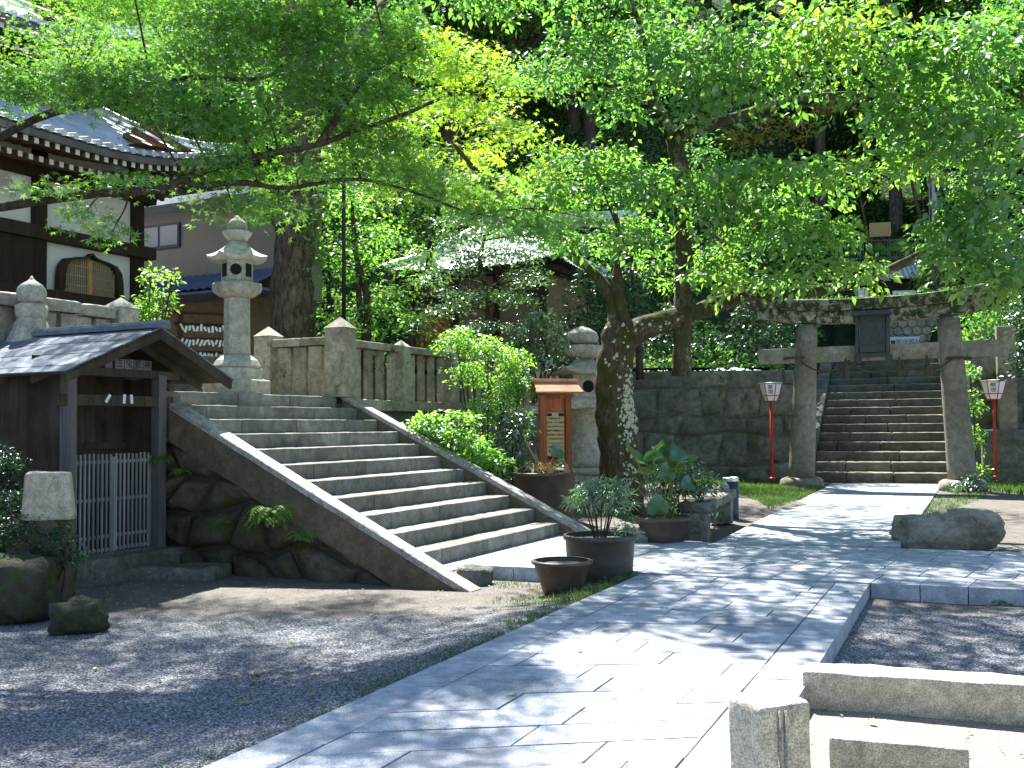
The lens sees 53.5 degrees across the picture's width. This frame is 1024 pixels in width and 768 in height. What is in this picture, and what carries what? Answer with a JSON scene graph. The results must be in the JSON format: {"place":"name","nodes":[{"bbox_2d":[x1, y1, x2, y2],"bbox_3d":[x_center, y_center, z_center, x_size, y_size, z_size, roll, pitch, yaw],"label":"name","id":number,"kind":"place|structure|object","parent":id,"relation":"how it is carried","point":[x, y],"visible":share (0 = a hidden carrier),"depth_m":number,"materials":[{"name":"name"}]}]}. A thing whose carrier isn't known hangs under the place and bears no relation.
{"place":"outdoors","nodes":[
{"label":"outdoors","id":0,"kind":"place"},
{"bbox_2d":[0,0,235,319],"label":"temple hall","id":1,"kind":"structure","parent":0,"point":[64,266],"depth_m":20.49,"materials":[{"name":"white paint"}]},
{"bbox_2d":[0,232,34,284],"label":"door panel","id":2,"kind":"structure","parent":1,"relation":"in","point":[17,252],"depth_m":19.38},
{"bbox_2d":[54,253,123,298],"bbox_3d":[-8.672,-2.185,20.911,0.160,1.014,1.763,-2,-3,26],"label":"bell window","id":3,"kind":"structure","parent":1,"relation":"in","point":[89,274],"depth_m":20.90,"materials":[{"name":"orange wood"}]},
{"bbox_2d":[170,355,541,402],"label":"terrace","id":4,"kind":"structure","parent":0,"point":[188,387],"depth_m":21.53,"materials":[{"name":"stone"}]},
{"bbox_2d":[123,260,186,320],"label":"sapling","id":5,"kind":"object","parent":4,"relation":"on","point":[143,305],"visible":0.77,"depth_m":17.60,"materials":[{"name":"green plant"}]},
{"bbox_2d":[174,310,223,356],"bbox_3d":[-5.518,-0.827,18.254,1.050,0.950,0.090,1,-3,-26],"label":"plaque rack","id":6,"kind":"object","parent":4,"relation":"on","point":[180,323],"visible":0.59,"depth_m":18.18,"materials":[{"name":"brown wood"}]},
{"bbox_2d":[144,182,356,356],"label":"grey house","id":7,"kind":"structure","parent":4,"relation":"on","point":[175,242],"depth_m":26.36,"materials":[{"name":"paint"}]},
{"bbox_2d":[144,222,180,249],"bbox_3d":[-9.327,-3.902,26.965,1.380,0.655,0.115,-2,-3,26],"label":"window","id":8,"kind":"structure","parent":7,"relation":"in","point":[164,236],"depth_m":26.84,"materials":[{"name":"grey glass"}]},
{"bbox_2d":[107,0,441,338],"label":"camphor tree","id":9,"kind":"object","parent":4,"relation":"on","point":[292,287],"visible":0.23,"depth_m":21.86,"materials":[{"name":"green plant"}]},
{"bbox_2d":[329,63,368,321],"bbox_3d":[-3.271,-3.363,20.547,0.903,6.222,0.453,-1,-2,0],"label":"lamp post","id":10,"kind":"object","parent":4,"relation":"on","point":[343,259],"visible":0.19,"depth_m":20.60,"materials":[{"name":"black metal"}]},
{"bbox_2d":[268,146,482,346],"bbox_3d":[-3.473,-2.893,25.017,5.623,5.726,2.676,-1,-2,0],"label":"leafy tree","id":11,"kind":"object","parent":4,"relation":"on","point":[410,342],"visible":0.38,"depth_m":24.94,"materials":[{"name":"green plant"}]},
{"bbox_2d":[292,182,462,369],"bbox_3d":[-2.894,-2.230,21.538,3.766,4.062,2.765,-1,-2,0],"label":"leafy tree","id":12,"kind":"object","parent":4,"relation":"on","point":[360,278],"visible":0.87,"depth_m":21.36,"materials":[{"name":"green plant"}]},
{"bbox_2d":[321,21,583,273],"bbox_3d":[-1.573,-4.640,26.762,7.534,9.276,3.596,-1,-3,14],"label":"maple tree","id":13,"kind":"object","parent":4,"relation":"on","point":[450,102],"visible":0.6,"depth_m":26.57,"materials":[{"name":"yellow plant"}]},
{"bbox_2d":[380,221,612,381],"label":"hall","id":14,"kind":"structure","parent":4,"relation":"on","point":[557,266],"depth_m":26.68,"materials":[{"name":"grey tile"}]},
{"bbox_2d":[420,307,449,363],"bbox_3d":[-2.049,-1.286,27.015,0.900,1.500,0.040,-2,-3,24],"label":"door","id":15,"kind":"structure","parent":14,"relation":"in","point":[434,325],"depth_m":27.01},
{"bbox_2d":[337,399,535,413],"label":"terrace","id":16,"kind":"structure","parent":0,"point":[339,401],"depth_m":16.81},
{"bbox_2d":[6,276,49,376],"bbox_3d":[-5.654,-0.444,11.943,0.501,1.660,0.501,-1,-2,0],"label":"finial post","id":17,"kind":"object","parent":16,"relation":"on","point":[31,311],"visible":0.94,"depth_m":11.82,"materials":[{"name":"stone"}]},
{"bbox_2d":[0,291,139,340],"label":"stone fence","id":18,"kind":"object","parent":16,"relation":"on","point":[64,313],"visible":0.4,"depth_m":12.80,"materials":[{"name":"stone"}]},
{"bbox_2d":[203,216,269,394],"bbox_3d":[-3.968,-1.132,14.663,0.927,2.638,0.889,-1,-2,0],"label":"stone lantern","id":19,"kind":"object","parent":16,"relation":"on","point":[236,287],"visible":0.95,"depth_m":14.49,"materials":[{"name":"stone"}]},
{"bbox_2d":[254,326,282,394],"bbox_3d":[-3.877,-0.335,16.178,0.341,1.168,0.341,-2,-3,26],"label":"stone post","id":20,"kind":"object","parent":16,"relation":"on","point":[265,354],"visible":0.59,"depth_m":16.04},
{"bbox_2d":[272,337,324,396],"bbox_3d":[-3.222,-0.243,15.759,1.106,0.937,0.224,-2,-3,27],"label":"stone fence","id":21,"kind":"object","parent":16,"relation":"on","point":[301,366],"visible":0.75,"depth_m":15.71,"materials":[{"name":"stone"}]},
{"bbox_2d":[324,317,356,396],"bbox_3d":[-2.588,-0.408,15.337,0.362,1.217,0.362,-2,-3,26],"label":"stone post","id":22,"kind":"object","parent":16,"relation":"on","point":[340,368],"visible":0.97,"depth_m":15.20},
{"bbox_2d":[404,211,557,396],"bbox_3d":[-0.487,-1.550,19.947,3.394,3.922,2.136,-1,-2,0],"label":"layered evergreen","id":23,"kind":"object","parent":16,"relation":"on","point":[487,294],"visible":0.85,"depth_m":20.01,"materials":[{"name":"green plant"}]},
{"bbox_2d":[497,302,579,402],"bbox_3d":[0.482,-0.598,19.137,1.691,1.935,1.275,-1,-2,0],"label":"shrub","id":24,"kind":"object","parent":16,"relation":"on","point":[546,320],"visible":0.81,"depth_m":19.02,"materials":[{"name":"green plant"}]},
{"bbox_2d":[550,260,661,361],"bbox_3d":[2.083,-1.157,23.063,2.704,3.346,1.759,-1,-2,0],"label":"evergreen tree","id":25,"kind":"object","parent":16,"relation":"on","point":[592,287],"visible":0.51,"depth_m":23.05,"materials":[{"name":"green plant"}]},
{"bbox_2d":[0,478,1023,767],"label":"ground","id":26,"kind":"structure","parent":0,"point":[984,740],"depth_m":7.17,"materials":[{"name":"gravel"}]},
{"bbox_2d":[0,442,37,553],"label":"shrub","id":27,"kind":"object","parent":26,"relation":"on","point":[6,475],"visible":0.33,"depth_m":9.35,"materials":[{"name":"green plant"}]},
{"bbox_2d":[0,549,62,624],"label":"boulder","id":28,"kind":"object","parent":26,"relation":"on","point":[30,591],"visible":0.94,"depth_m":8.25,"materials":[{"name":"stone"}]},
{"bbox_2d":[5,471,76,601],"bbox_3d":[-4.146,1.395,8.996,0.604,1.253,0.477,-1,-2,0],"label":"stone marker","id":29,"kind":"object","parent":26,"relation":"on","point":[49,498],"visible":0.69,"depth_m":8.84,"materials":[{"name":"stone"}]},
{"bbox_2d":[0,480,93,602],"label":"shrub","id":30,"kind":"object","parent":26,"relation":"on","point":[62,548],"visible":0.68,"depth_m":8.73,"materials":[{"name":"green plant"}]},
{"bbox_2d":[47,595,110,635],"bbox_3d":[-3.380,1.823,7.934,0.461,0.321,0.378,-1,-2,0],"label":"boulder","id":31,"kind":"object","parent":26,"relation":"on","point":[81,614],"visible":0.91,"depth_m":7.80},
{"bbox_2d":[0,320,234,588],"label":"wooden shed","id":32,"kind":"structure","parent":26,"relation":"on","point":[82,411],"depth_m":11.00,"materials":[{"name":"black"}]},
{"bbox_2d":[76,454,113,555],"bbox_3d":[-4.390,1.262,10.630,0.041,1.059,0.545,-2,-3,26],"label":"lattice door","id":33,"kind":"structure","parent":32,"relation":"in","point":[111,459],"depth_m":10.66,"materials":[{"name":"wood"}]},
{"bbox_2d":[114,452,151,550],"bbox_3d":[-4.172,1.281,11.136,0.041,1.059,0.545,-2,-3,26],"label":"lattice door","id":34,"kind":"structure","parent":32,"relation":"in","point":[148,520],"depth_m":11.13,"materials":[{"name":"wood"}]},
{"bbox_2d":[129,562,231,580],"bbox_3d":[-3.565,2.039,10.917,0.993,0.214,0.554,-1,-2,8],"label":"stepping stone","id":35,"kind":"object","parent":26,"relation":"on","point":[194,571],"visible":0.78,"depth_m":10.69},
{"bbox_2d":[166,440,391,586],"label":"boulder wall","id":36,"kind":"structure","parent":26,"relation":"on","point":[201,500],"depth_m":11.10,"materials":[{"name":"stone"}]},
{"bbox_2d":[244,504,291,529],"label":"fern","id":37,"kind":"object","parent":36,"relation":"attached to","point":[274,516],"visible":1,"depth_m":10.55,"materials":[{"name":"green plant"}]},
{"bbox_2d":[0,0,615,258],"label":"maple tree","id":38,"kind":"object","parent":26,"relation":"on","point":[25,82],"visible":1,"depth_m":9.07,"materials":[{"name":"green plant"}]},
{"bbox_2d":[124,378,590,591],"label":"stone stairs","id":39,"kind":"structure","parent":26,"relation":"on","point":[385,498],"depth_m":12.10,"materials":[{"name":"stone"}]},
{"bbox_2d":[336,399,552,483],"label":"terrace wall","id":40,"kind":"structure","parent":26,"relation":"on","point":[414,407],"depth_m":18.43,"materials":[{"name":"stone"}]},
{"bbox_2d":[336,340,559,405],"bbox_3d":[-0.146,-0.096,20.446,0.253,1.029,11.111,-2,-3,26],"label":"stone fence","id":41,"kind":"object","parent":40,"relation":"on","point":[400,354],"visible":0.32,"depth_m":17.27,"materials":[{"name":"stone"}]},
{"bbox_2d":[399,409,518,480],"bbox_3d":[-0.812,1.250,14.762,1.844,1.784,1.099,-1,-2,0],"label":"shrub","id":42,"kind":"object","parent":26,"relation":"on","point":[459,443],"visible":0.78,"depth_m":14.69,"materials":[{"name":"green plant"}]},
{"bbox_2d":[454,563,493,585],"bbox_3d":[-0.404,1.970,10.281,0.441,0.312,0.332,-1,-2,0],"label":"boulder","id":43,"kind":"object","parent":26,"relation":"on","point":[478,575],"visible":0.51,"depth_m":10.15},
{"bbox_2d":[429,325,540,476],"bbox_3d":[-0.401,0.598,16.483,1.920,3.121,1.233,-1,-2,0],"label":"shrub","id":44,"kind":"object","parent":26,"relation":"on","point":[495,352],"visible":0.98,"depth_m":16.39,"materials":[{"name":"green plant"}]},
{"bbox_2d":[480,408,542,485],"bbox_3d":[-0.015,1.265,15.592,1.207,1.809,1.062,-1,-2,0],"label":"shrub","id":45,"kind":"object","parent":26,"relation":"on","point":[510,442],"visible":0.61,"depth_m":15.50,"materials":[{"name":"green plant"}]},
{"bbox_2d":[0,580,1023,767],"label":"gravel","id":46,"kind":"structure","parent":26,"relation":"on","point":[55,755],"depth_m":6.55,"materials":[{"name":"gravel"}]},
{"bbox_2d":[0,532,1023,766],"bbox_3d":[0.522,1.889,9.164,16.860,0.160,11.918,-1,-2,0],"label":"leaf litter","id":47,"kind":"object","parent":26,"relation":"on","point":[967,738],"visible":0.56,"depth_m":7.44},
{"bbox_2d":[510,471,576,518],"bbox_3d":[0.467,1.701,14.905,0.980,0.820,0.980,-1,-2,0],"label":"plant pot","id":48,"kind":"object","parent":26,"relation":"on","point":[549,489],"visible":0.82,"depth_m":14.51,"materials":[{"name":"ceramic"}]},
{"bbox_2d":[513,441,568,477],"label":"potted plant","id":49,"kind":"object","parent":48,"relation":"on","point":[556,450],"visible":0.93,"depth_m":14.86,"materials":[{"name":"green plant"}]},
{"bbox_2d":[527,379,583,470],"bbox_3d":[0.698,1.039,16.370,0.799,2.242,0.540,0,-3,-16],"label":"noticeboard","id":50,"kind":"object","parent":26,"relation":"on","point":[554,415],"visible":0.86,"depth_m":16.36,"materials":[{"name":"orange"}]},
{"bbox_2d":[531,556,592,595],"bbox_3d":[0.465,1.798,9.429,0.576,0.330,0.576,-1,-2,0],"label":"plant pot","id":51,"kind":"object","parent":26,"relation":"on","point":[556,574],"visible":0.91,"depth_m":9.25,"materials":[{"name":"ceramic"}]},
{"bbox_2d":[546,326,600,497],"bbox_3d":[1.325,0.579,18.992,1.263,3.326,1.263,0,-3,-17],"label":"stone post","id":52,"kind":"object","parent":26,"relation":"on","point":[585,446],"visible":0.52,"depth_m":18.64,"materials":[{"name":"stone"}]},
{"bbox_2d":[149,474,1023,767],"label":"grass","id":53,"kind":"structure","parent":26,"relation":"on","point":[773,494],"depth_m":9.91,"materials":[{"name":"plant"}]},
{"bbox_2d":[563,531,636,583],"bbox_3d":[0.875,1.742,10.085,0.730,0.500,0.730,-1,-2,0],"label":"plant pot","id":54,"kind":"object","parent":26,"relation":"on","point":[611,556],"visible":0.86,"depth_m":9.79,"materials":[{"name":"ceramic"}]},
{"bbox_2d":[560,474,644,544],"bbox_3d":[0.873,1.241,10.140,0.792,0.733,0.800,1,-3,-36],"label":"potted plant","id":55,"kind":"object","parent":54,"relation":"on","point":[611,496],"visible":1,"depth_m":10.05,"materials":[{"name":"green plant"}]},
{"bbox_2d":[540,138,759,379],"bbox_3d":[3.392,-3.067,25.345,5.449,5.932,2.633,-1,-2,0],"label":"leafy tree","id":56,"kind":"object","parent":26,"relation":"on","point":[639,363],"visible":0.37,"depth_m":25.26,"materials":[{"name":"green plant"}]},
{"bbox_2d":[642,460,732,529],"bbox_3d":[2.275,1.468,13.213,1.163,1.118,0.713,-1,-2,0],"label":"potted plant","id":57,"kind":"object","parent":26,"relation":"on","point":[699,489],"visible":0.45,"depth_m":13.16,"materials":[{"name":"green plant"}]},
{"bbox_2d":[678,489,735,541],"bbox_3d":[2.781,1.817,14.309,0.442,0.514,2.784,-1,-3,19],"label":"stone bench","id":58,"kind":"object","parent":26,"relation":"on","point":[698,527],"visible":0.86,"depth_m":13.05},
{"bbox_2d":[633,370,793,479],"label":"cut stone wall","id":59,"kind":"structure","parent":26,"relation":"on","point":[717,422],"depth_m":25.96,"materials":[{"name":"stone"}]},
{"bbox_2d":[406,0,1023,514],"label":"cherry tree","id":60,"kind":"object","parent":26,"relation":"on","point":[660,60],"visible":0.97,"depth_m":15.21,"materials":[{"name":"green plant"}]},
{"bbox_2d":[728,689,810,767],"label":"stone post","id":61,"kind":"object","parent":26,"relation":"on","point":[769,728],"visible":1,"depth_m":3.33,"materials":[{"name":"stone"}]},
{"bbox_2d":[758,382,781,478],"bbox_3d":[6.198,1.113,24.272,0.551,2.315,0.551,-1,-2,0],"label":"pole lantern","id":62,"kind":"object","parent":26,"relation":"on","point":[770,392],"visible":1,"depth_m":24.21,"materials":[{"name":"red paint"}]},
{"bbox_2d":[746,283,1015,491],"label":"torii gate","id":63,"kind":"structure","parent":26,"relation":"on","point":[873,317],"depth_m":22.72,"materials":[{"name":"stone"}]},
{"bbox_2d":[783,355,971,377],"bbox_3d":[8.185,-0.412,22.995,4.062,0.534,0.726,-2,-3,28],"label":"sacred rope","id":64,"kind":"object","parent":63,"relation":"hanging from","point":[927,371],"visible":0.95,"depth_m":22.45,"materials":[{"name":"fabric"}]},
{"bbox_2d":[815,359,946,483],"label":"stone stairs","id":65,"kind":"structure","parent":26,"relation":"on","point":[886,426],"depth_m":28.56,"materials":[{"name":"stone"}]},
{"bbox_2d":[829,726,969,767],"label":"kerb block","id":66,"kind":"structure","parent":26,"relation":"on","point":[854,748],"depth_m":4.53,"materials":[{"name":"stone"}]},
{"bbox_2d":[802,663,1023,725],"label":"granite kerb","id":67,"kind":"structure","parent":26,"relation":"on","point":[988,697],"depth_m":5.49,"materials":[{"name":"stone"}]},
{"bbox_2d":[889,508,1005,550],"bbox_3d":[5.356,1.825,12.506,1.301,0.565,0.738,-1,-2,0],"label":"boulder","id":68,"kind":"object","parent":26,"relation":"on","point":[966,529],"visible":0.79,"depth_m":12.22,"materials":[{"name":"stone"}]},
{"bbox_2d":[980,379,1006,477],"bbox_3d":[11.007,1.014,23.174,0.512,2.235,0.569,-1,-2,0],"label":"pole lantern","id":69,"kind":"object","parent":26,"relation":"on","point":[993,390],"visible":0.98,"depth_m":23.11,"materials":[{"name":"red paint"}]},
{"bbox_2d":[965,361,1023,485],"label":"shrub","id":70,"kind":"object","parent":26,"relation":"on","point":[970,375],"visible":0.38,"depth_m":23.76,"materials":[{"name":"green plant"}]},
{"bbox_2d":[969,354,1023,478],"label":"cut stone wall","id":71,"kind":"structure","parent":26,"relation":"on","point":[988,372],"depth_m":24.47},
{"bbox_2d":[978,326,1023,481],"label":"stone pillar","id":72,"kind":"structure","parent":26,"relation":"on","point":[1010,447],"depth_m":23.80,"materials":[{"name":"stone"}]},
{"bbox_2d":[982,208,1023,383],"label":"leafy tree","id":73,"kind":"object","parent":26,"relation":"on","point":[1021,318],"visible":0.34,"depth_m":20.38,"materials":[{"name":"green plant"}]},
{"bbox_2d":[68,0,1023,414],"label":"hillside","id":74,"kind":"structure","parent":0,"point":[842,334],"depth_m":47.46,"materials":[{"name":"plant"}]},
{"bbox_2d":[66,0,281,193],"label":"forest tree","id":75,"kind":"object","parent":74,"relation":"on","point":[183,92],"visible":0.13,"depth_m":36.54,"materials":[{"name":"green plant"}]},
{"bbox_2d":[111,0,267,196],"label":"forest tree","id":76,"kind":"object","parent":74,"relation":"on","point":[183,192],"visible":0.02,"depth_m":40.07,"materials":[{"name":"green plant"}]},
{"bbox_2d":[254,0,436,196],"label":"cedar tree","id":77,"kind":"object","parent":74,"relation":"on","point":[372,4],"visible":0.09,"depth_m":42.76,"materials":[{"name":"green plant"}]},
{"bbox_2d":[313,222,478,372],"bbox_3d":[-3.480,-2.207,27.184,5.895,4.105,3.334,-1,-2,0],"label":"leafy tree","id":78,"kind":"object","parent":74,"relation":"on","point":[331,309],"visible":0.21,"depth_m":26.93,"materials":[{"name":"green plant"}]},
{"bbox_2d":[387,0,533,167],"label":"forest tree","id":79,"kind":"object","parent":74,"relation":"on","point":[447,136],"visible":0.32,"depth_m":46.31,"materials":[{"name":"green plant"}]},
{"bbox_2d":[391,0,533,142],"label":"forest tree","id":80,"kind":"object","parent":74,"relation":"on","point":[461,49],"visible":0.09,"depth_m":48.05,"materials":[{"name":"green plant"}]},
{"bbox_2d":[443,0,607,164],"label":"forest tree","id":81,"kind":"object","parent":74,"relation":"on","point":[511,47],"visible":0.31,"depth_m":46.31,"materials":[{"name":"green plant"}]},
{"bbox_2d":[503,1,639,132],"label":"forest tree","id":82,"kind":"object","parent":74,"relation":"on","point":[572,113],"visible":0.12,"depth_m":50.39,"materials":[{"name":"green plant"}]},
{"bbox_2d":[151,53,1023,387],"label":"undergrowth","id":83,"kind":"object","parent":74,"relation":"on","point":[661,281],"visible":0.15,"depth_m":45.63,"materials":[{"name":"green plant"}]},
{"bbox_2d":[504,0,679,152],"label":"forest tree","id":84,"kind":"object","parent":74,"relation":"on","point":[589,129],"visible":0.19,"depth_m":47.41,"materials":[{"name":"green plant"}]},
{"bbox_2d":[599,0,720,113],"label":"forest tree","id":85,"kind":"object","parent":74,"relation":"on","point":[650,104],"visible":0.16,"depth_m":52.28,"materials":[{"name":"green plant"}]},
{"bbox_2d":[634,297,795,370],"bbox_3d":[5.479,-1.317,27.519,5.652,2.454,2.497,-1,-2,0],"label":"shrub","id":86,"kind":"object","parent":74,"relation":"on","point":[732,341],"visible":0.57,"depth_m":27.36,"materials":[{"name":"green plant"}]},
{"bbox_2d":[684,129,809,369],"bbox_3d":[6.562,-3.806,29.348,4.139,6.841,2.994,-1,-2,0],"label":"leafy tree","id":87,"kind":"object","parent":74,"relation":"on","point":[704,153],"visible":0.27,"depth_m":28.99,"materials":[{"name":"green plant"}]},
{"bbox_2d":[745,322,825,369],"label":"shrub","id":88,"kind":"object","parent":74,"relation":"on","point":[789,327],"visible":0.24,"depth_m":29.47,"materials":[{"name":"green plant"}]},
{"bbox_2d":[712,97,872,270],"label":"leafy tree","id":89,"kind":"object","parent":74,"relation":"on","point":[792,123],"visible":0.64,"depth_m":46.64,"materials":[{"name":"green plant"}]},
{"bbox_2d":[723,0,883,152],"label":"forest tree","id":90,"kind":"object","parent":74,"relation":"on","point":[746,14],"visible":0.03,"depth_m":61.82,"materials":[{"name":"green plant"}]},
{"bbox_2d":[770,0,875,218],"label":"cedar tree","id":91,"kind":"object","parent":74,"relation":"on","point":[831,139],"visible":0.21,"depth_m":54.70,"materials":[{"name":"green plant"}]},
{"bbox_2d":[867,235,917,269],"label":"shrub","id":92,"kind":"object","parent":74,"relation":"on","point":[893,248],"visible":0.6,"depth_m":44.01,"materials":[{"name":"green plant"}]},
{"bbox_2d":[832,0,957,230],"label":"cedar tree","id":93,"kind":"object","parent":74,"relation":"on","point":[895,205],"visible":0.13,"depth_m":53.64,"materials":[{"name":"green plant"}]},
{"bbox_2d":[865,263,926,296],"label":"shrine","id":94,"kind":"object","parent":74,"relation":"on","point":[892,285],"visible":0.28,"depth_m":42.23,"materials":[{"name":"grey tile"}]},
{"bbox_2d":[859,318,939,344],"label":"hexagonal stone wall","id":95,"kind":"structure","parent":74,"relation":"on","point":[923,329],"depth_m":37.57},
{"bbox_2d":[847,0,955,194],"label":"cedar tree","id":96,"kind":"object","parent":74,"relation":"on","point":[915,9],"visible":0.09,"depth_m":59.28,"materials":[{"name":"green plant"}]},
{"bbox_2d":[907,235,969,293],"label":"shrub","id":97,"kind":"object","parent":74,"relation":"on","point":[922,279],"visible":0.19,"depth_m":41.11,"materials":[{"name":"green plant"}]},
{"bbox_2d":[867,126,1023,339],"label":"leafy tree","id":98,"kind":"object","parent":74,"relation":"on","point":[974,316],"visible":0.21,"depth_m":29.95,"materials":[{"name":"green plant"}]},
{"bbox_2d":[898,0,1023,198],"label":"forest tree","id":99,"kind":"object","parent":74,"relation":"on","point":[946,4],"visible":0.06,"depth_m":55.41,"materials":[{"name":"green plant"}]},
{"bbox_2d":[919,0,1023,234],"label":"cedar tree","id":100,"kind":"object","parent":74,"relation":"on","point":[968,5],"visible":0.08,"depth_m":49.50,"materials":[{"name":"green plant"}]},
{"bbox_2d":[940,0,1023,163],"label":"forest tree","id":101,"kind":"object","parent":74,"relation":"on","point":[1018,94],"visible":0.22,"depth_m":38.33,"materials":[{"name":"green plant"}]},
{"bbox_2d":[974,0,1023,77],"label":"forest tree","id":102,"kind":"object","parent":74,"relation":"on","point":[1017,4],"visible":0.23,"depth_m":41.96,"materials":[{"name":"green plant"}]},
{"bbox_2d":[202,546,1019,767],"bbox_3d":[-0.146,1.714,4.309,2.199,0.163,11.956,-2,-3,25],"label":"path","id":103,"kind":"structure","parent":0,"point":[635,714],"depth_m":5.67,"materials":[{"name":"stone"}]},
{"bbox_2d":[442,535,1023,605],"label":"cross path","id":104,"kind":"structure","parent":0,"point":[900,579],"depth_m":10.41,"materials":[{"name":"stone"}]},
{"bbox_2d":[635,514,690,542],"bbox_3d":[1.889,1.829,12.694,0.700,0.350,0.700,-1,-2,0],"label":"plant pot","id":105,"kind":"object","parent":104,"relation":"on","point":[667,529],"visible":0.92,"depth_m":12.45,"materials":[{"name":"ceramic"}]},
{"bbox_2d":[625,439,698,517],"bbox_3d":[1.890,1.193,12.743,0.958,1.029,0.542,-1,-2,0],"label":"potted plant","id":106,"kind":"object","parent":105,"relation":"on","point":[658,504],"visible":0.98,"depth_m":12.68,"materials":[{"name":"green plant"}]},
{"bbox_2d":[715,484,938,548],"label":"approach path","id":107,"kind":"structure","parent":0,"point":[847,515],"depth_m":15.68,"materials":[{"name":"stone"}]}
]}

